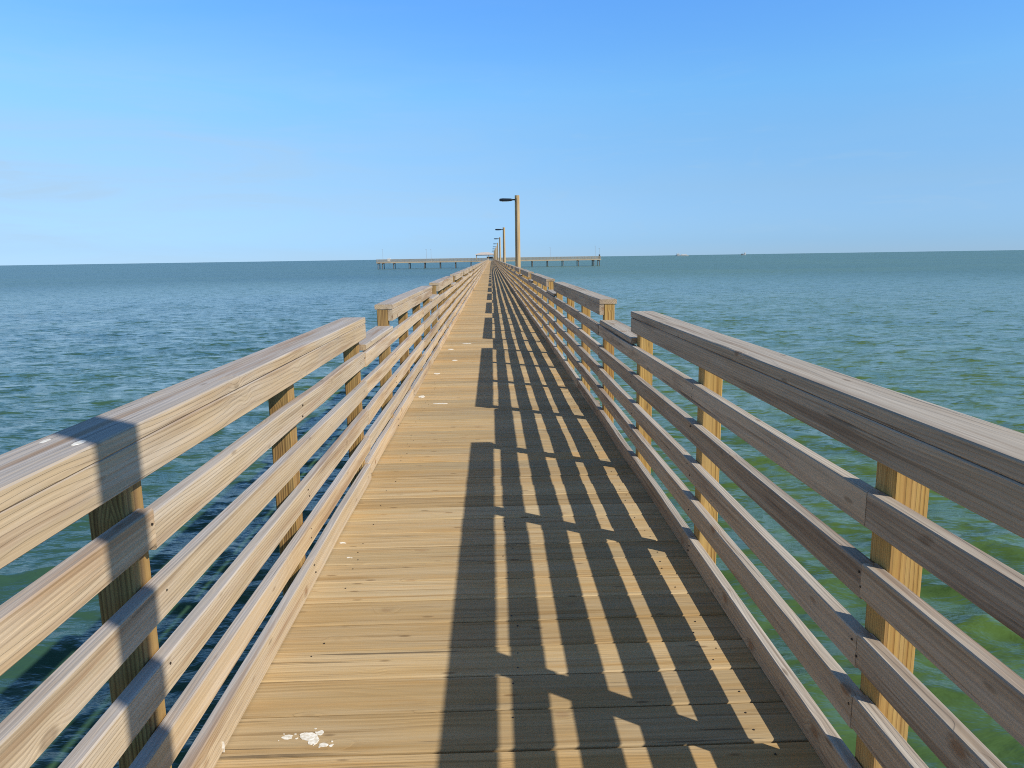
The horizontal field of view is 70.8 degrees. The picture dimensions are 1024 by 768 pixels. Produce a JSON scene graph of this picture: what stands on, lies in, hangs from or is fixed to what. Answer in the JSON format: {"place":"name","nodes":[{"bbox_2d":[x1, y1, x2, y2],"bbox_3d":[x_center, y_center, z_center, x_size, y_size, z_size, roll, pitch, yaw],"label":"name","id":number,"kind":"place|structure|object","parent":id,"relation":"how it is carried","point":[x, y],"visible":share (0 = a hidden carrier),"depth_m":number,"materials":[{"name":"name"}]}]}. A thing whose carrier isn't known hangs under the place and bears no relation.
{"place":"outdoors","nodes":[
{"label":"outdoors","id":0,"kind":"place"},
{"bbox_2d":[0,250,1023,767],"bbox_3d":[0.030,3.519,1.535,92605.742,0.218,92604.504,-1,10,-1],"label":"water","id":1,"kind":"structure","parent":0,"point":[80,342],"depth_m":28.22,"materials":[{"name":"teal liquid"}]},
{"bbox_2d":[376,259,600,268],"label":"cross pier","id":2,"kind":"structure","parent":1,"relation":"in","point":[481,261],"depth_m":298.94,"materials":[{"name":"brown wood"}]},
{"bbox_2d":[376,258,488,261],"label":"wooden railing","id":3,"kind":"object","parent":2,"relation":"on","point":[425,260],"visible":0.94,"depth_m":297.85,"materials":[{"name":"brown wood"}]},
{"bbox_2d":[378,257,580,261],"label":"wooden railing","id":4,"kind":"object","parent":2,"relation":"on","point":[471,259],"visible":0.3,"depth_m":304.07,"materials":[{"name":"brown wood"}]},
{"bbox_2d":[475,252,493,260],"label":"pavilion","id":5,"kind":"structure","parent":2,"relation":"on","point":[483,253],"depth_m":298.60,"materials":[{"name":"paint"}]},
{"bbox_2d":[507,256,598,259],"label":"wooden railing","id":6,"kind":"object","parent":2,"relation":"on","point":[561,258],"visible":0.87,"depth_m":299.23,"materials":[{"name":"brown wood"}]},
{"bbox_2d":[214,261,825,767],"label":"pier walkway","id":7,"kind":"structure","parent":1,"relation":"in","point":[510,577],"depth_m":2.80,"materials":[{"name":"wood"}]},
{"bbox_2d":[0,259,488,767],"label":"wooden railing","id":8,"kind":"object","parent":7,"relation":"attached to","point":[98,469],"visible":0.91,"depth_m":1.86,"materials":[{"name":"wood"}]},
{"bbox_2d":[493,259,1023,767],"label":"wooden railing","id":9,"kind":"object","parent":7,"relation":"attached to","point":[915,449],"visible":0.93,"depth_m":1.91,"materials":[{"name":"wood"}]},
{"bbox_2d":[494,237,500,260],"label":"street lamp","id":10,"kind":"object","parent":9,"relation":"attached to","point":[499,238],"visible":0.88,"depth_m":88.36,"materials":[{"name":"wood"}]},
{"bbox_2d":[495,227,505,262],"bbox_3d":[-0.946,-10.821,60.029,0.835,4.360,0.265,-1,10,-1],"label":"street lamp","id":11,"kind":"object","parent":9,"relation":"attached to","point":[504,253],"visible":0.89,"depth_m":59.82,"materials":[{"name":"wood"}]},
{"bbox_2d":[499,195,520,267],"bbox_3d":[-0.065,-5.480,29.505,0.835,4.360,0.265,-1,10,-1],"label":"street lamp","id":12,"kind":"object","parent":9,"relation":"attached to","point":[517,234],"visible":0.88,"depth_m":29.28,"materials":[{"name":"wood"}]},
{"bbox_2d":[0,0,1023,264],"label":"sky","id":13,"kind":"structure","parent":0,"point":[132,131],"materials":[{"name":"blue"}]}
]}

